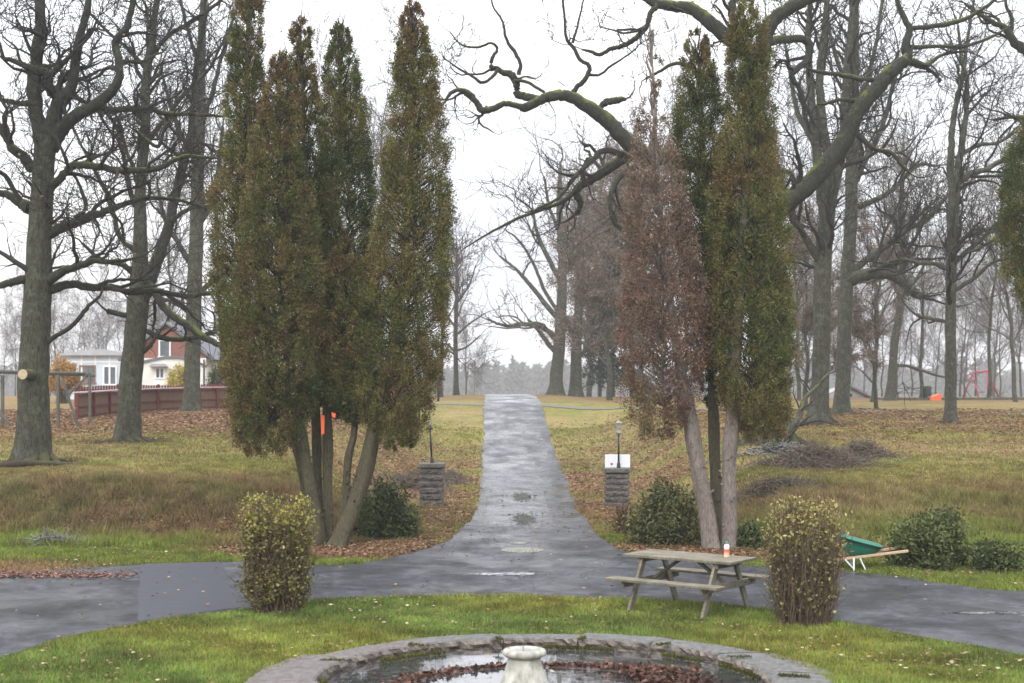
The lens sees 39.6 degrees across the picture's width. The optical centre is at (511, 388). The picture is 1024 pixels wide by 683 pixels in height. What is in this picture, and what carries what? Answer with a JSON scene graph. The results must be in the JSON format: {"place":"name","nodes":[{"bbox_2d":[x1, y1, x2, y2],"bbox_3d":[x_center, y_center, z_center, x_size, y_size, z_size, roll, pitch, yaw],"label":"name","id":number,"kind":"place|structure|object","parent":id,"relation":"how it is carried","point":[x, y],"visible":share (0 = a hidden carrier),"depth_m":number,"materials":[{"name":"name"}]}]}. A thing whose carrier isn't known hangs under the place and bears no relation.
{"place":"outdoors","nodes":[
{"label":"outdoors","id":0,"kind":"place"},
{"bbox_2d":[0,394,1023,657],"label":"road","id":1,"kind":"structure","parent":0,"point":[518,454],"depth_m":22.19,"materials":[{"name":"asphalt"}]},
{"bbox_2d":[0,569,141,579],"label":"fallen leaves","id":2,"kind":"object","parent":1,"relation":"on","point":[40,574],"visible":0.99,"depth_m":22.74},
{"bbox_2d":[137,562,240,620],"bbox_3d":[-4.918,2.984,21.441,1.398,0.001,6.227,0,0,-14],"label":"asphalt patch","id":3,"kind":"object","parent":1,"relation":"on","point":[188,597],"visible":0.94,"depth_m":21.06,"materials":[{"name":"asphalt"}]},
{"bbox_2d":[0,592,1023,682],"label":"grass","id":4,"kind":"structure","parent":0,"point":[94,651],"depth_m":17.09,"materials":[{"name":"plant"}]},
{"bbox_2d":[0,395,1023,682],"bbox_3d":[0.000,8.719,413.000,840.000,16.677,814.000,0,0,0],"label":"ground","id":5,"kind":"structure","parent":0,"point":[472,415],"depth_m":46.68,"materials":[{"name":"plant"}]},
{"bbox_2d":[0,262,22,395],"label":"bare tree","id":6,"kind":"object","parent":5,"relation":"on","point":[10,326],"visible":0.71,"depth_m":134.13,"materials":[{"name":"grey plant"}]},
{"bbox_2d":[0,460,70,467],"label":"log","id":7,"kind":"object","parent":5,"relation":"on","point":[21,463],"visible":0.83,"depth_m":35.03,"materials":[{"name":"brown wood"}]},
{"bbox_2d":[0,370,94,426],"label":"climbing frame","id":8,"kind":"object","parent":5,"relation":"on","point":[57,374],"visible":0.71,"depth_m":49.96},
{"bbox_2d":[13,234,81,361],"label":"bare tree","id":9,"kind":"object","parent":5,"relation":"on","point":[54,343],"visible":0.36,"depth_m":140.50,"materials":[{"name":"grey plant"}]},
{"bbox_2d":[5,527,119,547],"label":"cut branches","id":10,"kind":"object","parent":5,"relation":"on","point":[57,537],"visible":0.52,"depth_m":27.09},
{"bbox_2d":[48,352,84,403],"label":"garden shrub","id":11,"kind":"object","parent":5,"relation":"on","point":[64,365],"visible":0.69,"depth_m":75.71,"materials":[{"name":"orange plant"}]},
{"bbox_2d":[51,280,99,365],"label":"bare tree","id":12,"kind":"object","parent":5,"relation":"on","point":[85,332],"visible":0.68,"depth_m":123.58,"materials":[{"name":"grey plant"}]},
{"bbox_2d":[57,253,107,351],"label":"bare tree","id":13,"kind":"object","parent":5,"relation":"on","point":[84,323],"visible":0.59,"depth_m":127.69,"materials":[{"name":"grey plant"}]},
{"bbox_2d":[59,349,121,398],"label":"bungalow","id":14,"kind":"object","parent":5,"relation":"on","point":[103,365],"visible":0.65,"depth_m":84.98,"materials":[{"name":"paint"}]},
{"bbox_2d":[75,264,124,350],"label":"bare tree","id":15,"kind":"object","parent":5,"relation":"on","point":[109,319],"visible":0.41,"depth_m":149.51,"materials":[{"name":"grey plant"}]},
{"bbox_2d":[90,231,128,350],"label":"bare tree","id":16,"kind":"object","parent":5,"relation":"on","point":[101,319],"visible":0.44,"depth_m":146.63,"materials":[{"name":"grey plant"}]},
{"bbox_2d":[0,0,276,442],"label":"oak tree","id":17,"kind":"object","parent":5,"relation":"on","point":[128,425],"visible":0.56,"depth_m":43.34,"materials":[{"name":"grey plant"}]},
{"bbox_2d":[80,0,215,321],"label":"bare tree","id":18,"kind":"object","parent":5,"relation":"on","point":[169,274],"visible":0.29,"depth_m":91.92,"materials":[{"name":"grey plant"}]},
{"bbox_2d":[74,384,224,406],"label":"picket fence","id":19,"kind":"object","parent":5,"relation":"on","point":[105,387],"visible":0.23,"depth_m":70.41,"materials":[{"name":"red paint"}]},
{"bbox_2d":[74,386,230,418],"bbox_3d":[-15.323,0.528,60.526,1.796,1.308,12.356,0,0,20],"label":"board fence","id":20,"kind":"object","parent":5,"relation":"on","point":[105,402],"visible":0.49,"depth_m":61.58,"materials":[{"name":"red paint"}]},
{"bbox_2d":[0,0,311,466],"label":"oak tree","id":21,"kind":"object","parent":5,"relation":"on","point":[38,280],"visible":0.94,"depth_m":36.03,"materials":[{"name":"grey plant"}]},
{"bbox_2d":[93,0,243,412],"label":"oak tree","id":22,"kind":"object","parent":5,"relation":"on","point":[191,400],"visible":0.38,"depth_m":60.75,"materials":[{"name":"grey plant"}]},
{"bbox_2d":[117,322,225,387],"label":"brick house","id":23,"kind":"structure","parent":5,"relation":"on","point":[162,362],"depth_m":82.00,"materials":[{"name":"paint"}]},
{"bbox_2d":[163,361,183,386],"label":"garden shrub","id":24,"kind":"object","parent":5,"relation":"on","point":[176,377],"visible":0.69,"depth_m":77.73,"materials":[{"name":"yellow plant"}]},
{"bbox_2d":[120,0,271,379],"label":"bare tree","id":25,"kind":"object","parent":5,"relation":"on","point":[210,141],"visible":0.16,"depth_m":75.06,"materials":[{"name":"grey plant"}]},
{"bbox_2d":[200,0,311,540],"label":"thuja tree","id":26,"kind":"object","parent":5,"relation":"on","point":[249,70],"visible":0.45,"depth_m":28.08,"materials":[{"name":"green plant"}]},
{"bbox_2d":[215,38,329,544],"bbox_3d":[-4.448,-1.719,26.712,2.157,9.711,2.027,0,0,0],"label":"thuja tree","id":27,"kind":"object","parent":5,"relation":"on","point":[289,300],"visible":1,"depth_m":26.42,"materials":[{"name":"green plant"}]},
{"bbox_2d":[229,491,324,613],"bbox_3d":[-3.185,2.199,19.217,1.168,1.652,1.172,0,0,-37],"label":"hedge bush","id":28,"kind":"object","parent":5,"relation":"on","point":[274,578],"visible":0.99,"depth_m":19.01,"materials":[{"name":"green plant"}]},
{"bbox_2d":[222,0,386,281],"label":"bare tree","id":29,"kind":"object","parent":5,"relation":"on","point":[319,32],"visible":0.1,"depth_m":74.19,"materials":[{"name":"grey plant"}]},
{"bbox_2d":[274,1,345,509],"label":"thuja tree","id":30,"kind":"object","parent":5,"relation":"on","point":[305,74],"visible":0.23,"depth_m":28.00,"materials":[{"name":"green plant"}]},
{"bbox_2d":[311,11,383,540],"bbox_3d":[-3.206,-2.125,27.804,1.620,10.493,1.422,0,0,0],"label":"thuja tree","id":31,"kind":"object","parent":5,"relation":"on","point":[340,105],"visible":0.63,"depth_m":27.55,"materials":[{"name":"green plant"}]},
{"bbox_2d":[311,228,386,515],"bbox_3d":[-3.084,0.008,27.230,1.562,6.198,1.401,0,0,0],"label":"thuja tree","id":32,"kind":"object","parent":5,"relation":"on","point":[338,388],"visible":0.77,"depth_m":26.95,"materials":[{"name":"green plant"}]},
{"bbox_2d":[311,9,424,302],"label":"bare tree","id":33,"kind":"object","parent":5,"relation":"on","point":[377,137],"visible":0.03,"depth_m":90.81,"materials":[{"name":"grey plant"}]},
{"bbox_2d":[313,0,453,368],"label":"bare tree","id":34,"kind":"object","parent":5,"relation":"on","point":[375,111],"visible":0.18,"depth_m":71.93,"materials":[{"name":"grey plant"}]},
{"bbox_2d":[350,475,425,539],"bbox_3d":[-2.526,2.393,28.457,1.562,1.374,1.403,0,0,23],"label":"evergreen shrub","id":35,"kind":"object","parent":5,"relation":"on","point":[389,513],"visible":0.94,"depth_m":28.21,"materials":[{"name":"green plant"}]},
{"bbox_2d":[321,0,459,548],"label":"thuja tree","id":36,"kind":"object","parent":5,"relation":"on","point":[398,370],"visible":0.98,"depth_m":26.70,"materials":[{"name":"green plant"}]},
{"bbox_2d":[375,466,461,493],"bbox_3d":[-2.733,2.579,41.016,2.646,0.833,2.449,0,0,34],"label":"brushwood pile","id":37,"kind":"object","parent":5,"relation":"on","point":[411,478],"visible":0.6,"depth_m":40.79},
{"bbox_2d":[356,67,487,381],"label":"bare tree","id":38,"kind":"object","parent":5,"relation":"on","point":[433,224],"visible":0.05,"depth_m":88.15,"materials":[{"name":"grey plant"}]},
{"bbox_2d":[418,462,445,505],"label":"gate pillar","id":39,"kind":"structure","parent":5,"relation":"on","point":[431,484],"depth_m":36.20,"materials":[{"name":"stone"}]},
{"bbox_2d":[444,466,473,485],"bbox_3d":[-1.945,2.729,44.911,1.869,0.536,3.164,0,0,20],"label":"brushwood pile","id":40,"kind":"object","parent":5,"relation":"on","point":[452,478],"visible":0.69,"depth_m":44.62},
{"bbox_2d":[410,211,508,396],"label":"maple tree","id":41,"kind":"object","parent":5,"relation":"on","point":[454,302],"visible":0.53,"depth_m":84.06,"materials":[{"name":"grey plant"}]},
{"bbox_2d":[424,210,517,394],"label":"maple tree","id":42,"kind":"object","parent":5,"relation":"on","point":[455,350],"visible":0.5,"depth_m":91.98,"materials":[{"name":"grey plant"}]},
{"bbox_2d":[447,268,497,394],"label":"bare tree","id":43,"kind":"object","parent":5,"relation":"on","point":[465,353],"visible":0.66,"depth_m":119.41,"materials":[{"name":"grey plant"}]},
{"bbox_2d":[0,460,1023,547],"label":"bank grass","id":44,"kind":"structure","parent":5,"relation":"on","point":[879,495],"depth_m":30.56,"materials":[{"name":"plant"}]},
{"bbox_2d":[0,520,1023,596],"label":"verge grass","id":45,"kind":"structure","parent":5,"relation":"on","point":[31,556],"depth_m":24.76,"materials":[{"name":"plant"}]},
{"bbox_2d":[0,407,1023,489],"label":"fallen leaves","id":46,"kind":"object","parent":5,"relation":"on","point":[177,413],"visible":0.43,"depth_m":51.13,"materials":[{"name":"plant"}]},
{"bbox_2d":[0,354,1023,396],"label":"woods","id":47,"kind":"object","parent":5,"relation":"on","point":[518,378],"visible":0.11,"depth_m":541.70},
{"bbox_2d":[0,442,1023,557],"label":"fallen leaves","id":48,"kind":"object","parent":5,"relation":"on","point":[338,552],"visible":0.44,"depth_m":29.09,"materials":[{"name":"plant"}]},
{"bbox_2d":[1,536,1023,682],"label":"fallen leaves","id":49,"kind":"object","parent":5,"relation":"on","point":[659,608],"visible":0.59,"depth_m":17.82,"materials":[{"name":"plant"}]},
{"bbox_2d":[450,104,588,395],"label":"oak tree","id":50,"kind":"object","parent":5,"relation":"on","point":[556,387],"visible":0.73,"depth_m":92.74,"materials":[{"name":"grey plant"}]},
{"bbox_2d":[245,633,833,682],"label":"fountain basin","id":51,"kind":"object","parent":5,"relation":"on","point":[311,669],"visible":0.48,"depth_m":16.17,"materials":[{"name":"stone"}]},
{"bbox_2d":[500,645,548,682],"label":"stone pedestal","id":52,"kind":"object","parent":51,"relation":"in","point":[524,664],"visible":1,"depth_m":14.39,"materials":[{"name":"stone"}]},
{"bbox_2d":[325,648,764,682],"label":"fountain water","id":53,"kind":"structure","parent":51,"relation":"in","point":[385,671],"depth_m":15.66,"materials":[{"name":"grey liquid"}]},
{"bbox_2d":[377,656,732,682],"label":"sodden leaves","id":54,"kind":"object","parent":53,"relation":"on","point":[653,673],"visible":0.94,"depth_m":15.20,"materials":[{"name":"plant"}]},
{"bbox_2d":[319,635,809,682],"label":"moss","id":55,"kind":"object","parent":51,"relation":"on","point":[594,648],"visible":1,"depth_m":16.20,"materials":[{"name":"green plant"}]},
{"bbox_2d":[514,125,644,396],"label":"oak tree","id":56,"kind":"object","parent":5,"relation":"on","point":[575,387],"visible":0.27,"depth_m":94.79,"materials":[{"name":"grey plant"}]},
{"bbox_2d":[525,129,647,396],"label":"beech tree","id":57,"kind":"object","parent":5,"relation":"on","point":[589,387],"visible":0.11,"depth_m":107.77,"materials":[{"name":"grey plant"}]},
{"bbox_2d":[521,80,658,399],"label":"beech tree","id":58,"kind":"object","parent":5,"relation":"on","point":[601,279],"visible":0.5,"depth_m":83.30,"materials":[{"name":"grey plant"}]},
{"bbox_2d":[582,302,621,396],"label":"spruce tree","id":59,"kind":"object","parent":5,"relation":"on","point":[601,387],"visible":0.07,"depth_m":111.85,"materials":[{"name":"grey plant"}]},
{"bbox_2d":[583,206,644,396],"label":"spruce tree","id":60,"kind":"object","parent":5,"relation":"on","point":[597,364],"visible":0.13,"depth_m":99.70,"materials":[{"name":"grey plant"}]},
{"bbox_2d":[603,467,630,506],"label":"gate pillar","id":61,"kind":"structure","parent":5,"relation":"on","point":[617,486],"depth_m":35.71,"materials":[{"name":"stone"}]},
{"bbox_2d":[605,455,629,467],"bbox_3d":[2.687,1.835,36.217,0.640,0.330,0.036,0,0,0],"label":"white board","id":62,"kind":"object","parent":61,"relation":"on","point":[611,461],"visible":1,"depth_m":36.20,"materials":[{"name":"paint"}]},
{"bbox_2d":[603,500,637,534],"bbox_3d":[2.337,2.659,29.220,0.949,0.778,0.724,0,0,0],"label":"yellowing bush","id":63,"kind":"object","parent":5,"relation":"on","point":[620,514],"visible":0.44,"depth_m":29.17,"materials":[{"name":"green plant"}]},
{"bbox_2d":[551,104,695,399],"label":"beech tree","id":64,"kind":"object","parent":5,"relation":"on","point":[621,184],"visible":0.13,"depth_m":77.97,"materials":[{"name":"brown plant"}]},
{"bbox_2d":[596,203,668,396],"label":"spruce tree","id":65,"kind":"object","parent":5,"relation":"on","point":[614,358],"visible":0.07,"depth_m":95.80,"materials":[{"name":"grey plant"}]},
{"bbox_2d":[618,472,700,547],"bbox_3d":[2.993,2.333,27.294,1.753,1.476,1.707,0,0,37],"label":"evergreen shrub","id":66,"kind":"object","parent":5,"relation":"on","point":[667,516],"visible":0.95,"depth_m":27.02,"materials":[{"name":"green plant"}]},
{"bbox_2d":[594,1,726,373],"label":"bare tree","id":67,"kind":"object","parent":5,"relation":"on","point":[672,79],"visible":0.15,"depth_m":83.86,"materials":[{"name":"grey plant"}]},
{"bbox_2d":[610,23,720,550],"bbox_3d":[2.874,-1.843,26.526,2.021,9.950,1.936,0,0,-41],"label":"thuja tree","id":68,"kind":"object","parent":5,"relation":"on","point":[671,321],"visible":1,"depth_m":26.34,"materials":[{"name":"brown plant"}]},
{"bbox_2d":[605,549,770,619],"bbox_3d":[2.400,2.639,19.280,1.700,0.763,1.568,0,0,37],"label":"picnic table","id":69,"kind":"object","parent":5,"relation":"on","point":[668,572],"visible":0.96,"depth_m":19.16,"materials":[{"name":"grey wood"}]},
{"bbox_2d":[356,0,1023,445],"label":"oak tree","id":70,"kind":"object","parent":5,"relation":"on","point":[808,184],"visible":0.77,"depth_m":42.29,"materials":[{"name":"grey plant"}]},
{"bbox_2d":[666,21,736,543],"bbox_3d":[3.700,-1.997,27.371,1.514,10.234,1.382,0,0,0],"label":"thuja tree","id":71,"kind":"object","parent":5,"relation":"on","point":[707,80],"visible":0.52,"depth_m":27.17,"materials":[{"name":"green plant"}]},
{"bbox_2d":[699,0,802,550],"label":"thuja tree","id":72,"kind":"object","parent":5,"relation":"on","point":[748,265],"visible":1,"depth_m":26.34,"materials":[{"name":"green plant"}]},
{"bbox_2d":[734,516,771,549],"bbox_3d":[4.464,2.726,26.677,0.944,0.704,0.867,0,0,-22],"label":"evergreen shrub","id":73,"kind":"object","parent":5,"relation":"on","point":[750,535],"visible":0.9,"depth_m":26.52,"materials":[{"name":"green plant"}]},
{"bbox_2d":[720,438,805,460],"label":"cut branches","id":74,"kind":"object","parent":5,"relation":"on","point":[771,448],"visible":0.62,"depth_m":38.42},
{"bbox_2d":[695,0,843,266],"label":"bare tree","id":75,"kind":"object","parent":5,"relation":"on","point":[801,141],"visible":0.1,"depth_m":77.94,"materials":[{"name":"grey plant"}]},
{"bbox_2d":[697,469,856,512],"bbox_3d":[5.773,2.348,32.042,3.864,1.119,1.890,0,0,0],"label":"brushwood pile","id":76,"kind":"object","parent":5,"relation":"on","point":[765,484],"visible":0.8,"depth_m":31.84,"materials":[{"name":"wood"}]},
{"bbox_2d":[738,334,861,446],"bbox_3d":[8.708,0.176,42.265,5.401,3.834,2.942,0,0,-32],"label":"fallen limb","id":77,"kind":"object","parent":5,"relation":"on","point":[793,427],"visible":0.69,"depth_m":42.02,"materials":[{"name":"grey wood"}]},
{"bbox_2d":[755,494,853,626],"bbox_3d":[3.766,2.179,18.200,1.351,1.694,1.252,0,0,0],"label":"hedge bush","id":78,"kind":"object","parent":5,"relation":"on","point":[800,539],"visible":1,"depth_m":18.03,"materials":[{"name":"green plant"}]},
{"bbox_2d":[736,438,911,471],"bbox_3d":[7.448,1.873,36.020,5.406,1.249,2.499,0,0,0],"label":"brushwood pile","id":79,"kind":"object","parent":5,"relation":"on","point":[816,457],"visible":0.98,"depth_m":35.75,"materials":[{"name":"wood"}]},
{"bbox_2d":[770,21,877,400],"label":"bare tree","id":80,"kind":"object","parent":5,"relation":"on","point":[799,384],"visible":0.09,"depth_m":84.20,"materials":[{"name":"grey plant"}]},
{"bbox_2d":[773,161,880,409],"bbox_3d":[13.492,-4.576,62.619,5.295,11.760,4.972,0,0,15],"label":"beech tree","id":81,"kind":"object","parent":5,"relation":"on","point":[805,325],"visible":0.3,"depth_m":62.93,"materials":[{"name":"grey plant"}]},
{"bbox_2d":[735,0,995,425],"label":"oak tree","id":82,"kind":"object","parent":5,"relation":"on","point":[820,251],"visible":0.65,"depth_m":50.77,"materials":[{"name":"grey plant"}]},
{"bbox_2d":[834,533,907,571],"bbox_3d":[5.862,2.700,23.567,1.299,0.607,0.651,0,0,8],"label":"wheelbarrow","id":83,"kind":"object","parent":5,"relation":"on","point":[862,548],"visible":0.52,"depth_m":23.35,"materials":[{"name":"green metal"}]},
{"bbox_2d":[831,434,915,459],"bbox_3d":[9.427,1.521,37.932,2.836,0.735,1.702,0,0,0],"label":"brushwood pile","id":84,"kind":"object","parent":5,"relation":"on","point":[860,447],"visible":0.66,"depth_m":37.81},
{"bbox_2d":[830,192,943,408],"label":"beech tree","id":85,"kind":"object","parent":5,"relation":"on","point":[858,326],"visible":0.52,"depth_m":65.76,"materials":[{"name":"grey plant"}]},
{"bbox_2d":[816,14,962,401],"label":"bare tree","id":86,"kind":"object","parent":5,"relation":"on","point":[886,176],"visible":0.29,"depth_m":78.97,"materials":[{"name":"grey plant"}]},
{"bbox_2d":[878,260,928,386],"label":"bare tree","id":87,"kind":"object","parent":5,"relation":"on","point":[905,318],"visible":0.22,"depth_m":151.20,"materials":[{"name":"grey plant"}]},
{"bbox_2d":[789,0,1023,422],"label":"oak tree","id":88,"kind":"object","parent":5,"relation":"on","point":[957,178],"visible":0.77,"depth_m":51.35,"materials":[{"name":"grey plant"}]},
{"bbox_2d":[882,254,942,396],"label":"bare tree","id":89,"kind":"object","parent":5,"relation":"on","point":[924,339],"visible":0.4,"depth_m":122.83,"materials":[{"name":"grey plant"}]},
{"bbox_2d":[804,0,1021,413],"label":"oak tree","id":90,"kind":"object","parent":5,"relation":"on","point":[849,269],"visible":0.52,"depth_m":58.79,"materials":[{"name":"grey plant"}]},
{"bbox_2d":[887,226,944,374],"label":"bare tree","id":91,"kind":"object","parent":5,"relation":"on","point":[918,351],"visible":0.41,"depth_m":133.19,"materials":[{"name":"grey plant"}]},
{"bbox_2d":[864,35,974,397],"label":"bare tree","id":92,"kind":"object","parent":5,"relation":"on","point":[920,357],"visible":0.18,"depth_m":87.88,"materials":[{"name":"grey plant"}]},
{"bbox_2d":[875,503,972,571],"bbox_3d":[6.963,2.485,23.856,1.541,1.204,1.504,0,0,35],"label":"evergreen shrub","id":93,"kind":"object","parent":5,"relation":"on","point":[936,540],"visible":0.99,"depth_m":23.56,"materials":[{"name":"green plant"}]},
{"bbox_2d":[859,88,1004,400],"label":"oak tree","id":94,"kind":"object","parent":5,"relation":"on","point":[891,385],"visible":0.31,"depth_m":83.86,"materials":[{"name":"grey plant"}]},
{"bbox_2d":[899,228,976,393],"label":"bare tree","id":95,"kind":"object","parent":5,"relation":"on","point":[938,345],"visible":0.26,"depth_m":146.72,"materials":[{"name":"grey plant"}]},
{"bbox_2d":[883,0,1023,290],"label":"oak tree","id":96,"kind":"object","parent":5,"relation":"on","point":[1008,35],"visible":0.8,"depth_m":44.95,"materials":[{"name":"grey plant"}]},
{"bbox_2d":[926,261,996,396],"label":"bare tree","id":97,"kind":"object","parent":5,"relation":"on","point":[967,357],"visible":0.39,"depth_m":138.38,"materials":[{"name":"grey plant"}]},
{"bbox_2d":[905,8,1023,397],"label":"bare tree","id":98,"kind":"object","parent":5,"relation":"on","point":[989,390],"visible":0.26,"depth_m":85.65,"materials":[{"name":"grey plant"}]},
{"bbox_2d":[920,41,1023,401],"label":"bare tree","id":99,"kind":"object","parent":5,"relation":"on","point":[1011,341],"visible":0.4,"depth_m":80.02,"materials":[{"name":"grey plant"}]},
{"bbox_2d":[937,211,1008,396],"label":"bare tree","id":100,"kind":"object","parent":5,"relation":"on","point":[962,349],"visible":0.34,"depth_m":139.01,"materials":[{"name":"grey plant"}]},
{"bbox_2d":[956,226,1002,395],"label":"bare tree","id":101,"kind":"object","parent":5,"relation":"on","point":[975,309],"visible":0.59,"depth_m":110.85,"materials":[{"name":"grey plant"}]},
{"bbox_2d":[962,189,1023,396],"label":"bare tree","id":102,"kind":"object","parent":5,"relation":"on","point":[994,375],"visible":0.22,"depth_m":155.63,"materials":[{"name":"grey plant"}]},
{"bbox_2d":[963,531,1023,573],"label":"evergreen shrub","id":103,"kind":"object","parent":5,"relation":"on","point":[991,554],"visible":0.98,"depth_m":23.09,"materials":[{"name":"green plant"}]},
{"bbox_2d":[974,234,1020,396],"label":"bare tree","id":104,"kind":"object","parent":5,"relation":"on","point":[1013,302],"visible":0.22,"depth_m":128.64,"materials":[{"name":"grey plant"}]},
{"bbox_2d":[974,270,1023,396],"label":"bare tree","id":105,"kind":"object","parent":5,"relation":"on","point":[1019,363],"visible":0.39,"depth_m":113.00,"materials":[{"name":"grey plant"}]},
{"bbox_2d":[991,115,1023,330],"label":"thuja tree","id":106,"kind":"object","parent":5,"relation":"on","point":[1012,206],"visible":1,"depth_m":29.90,"materials":[{"name":"green plant"}]},
{"bbox_2d":[0,0,1023,378],"label":"sky","id":107,"kind":"structure","parent":0,"point":[481,151],"materials":[{"name":"white"}]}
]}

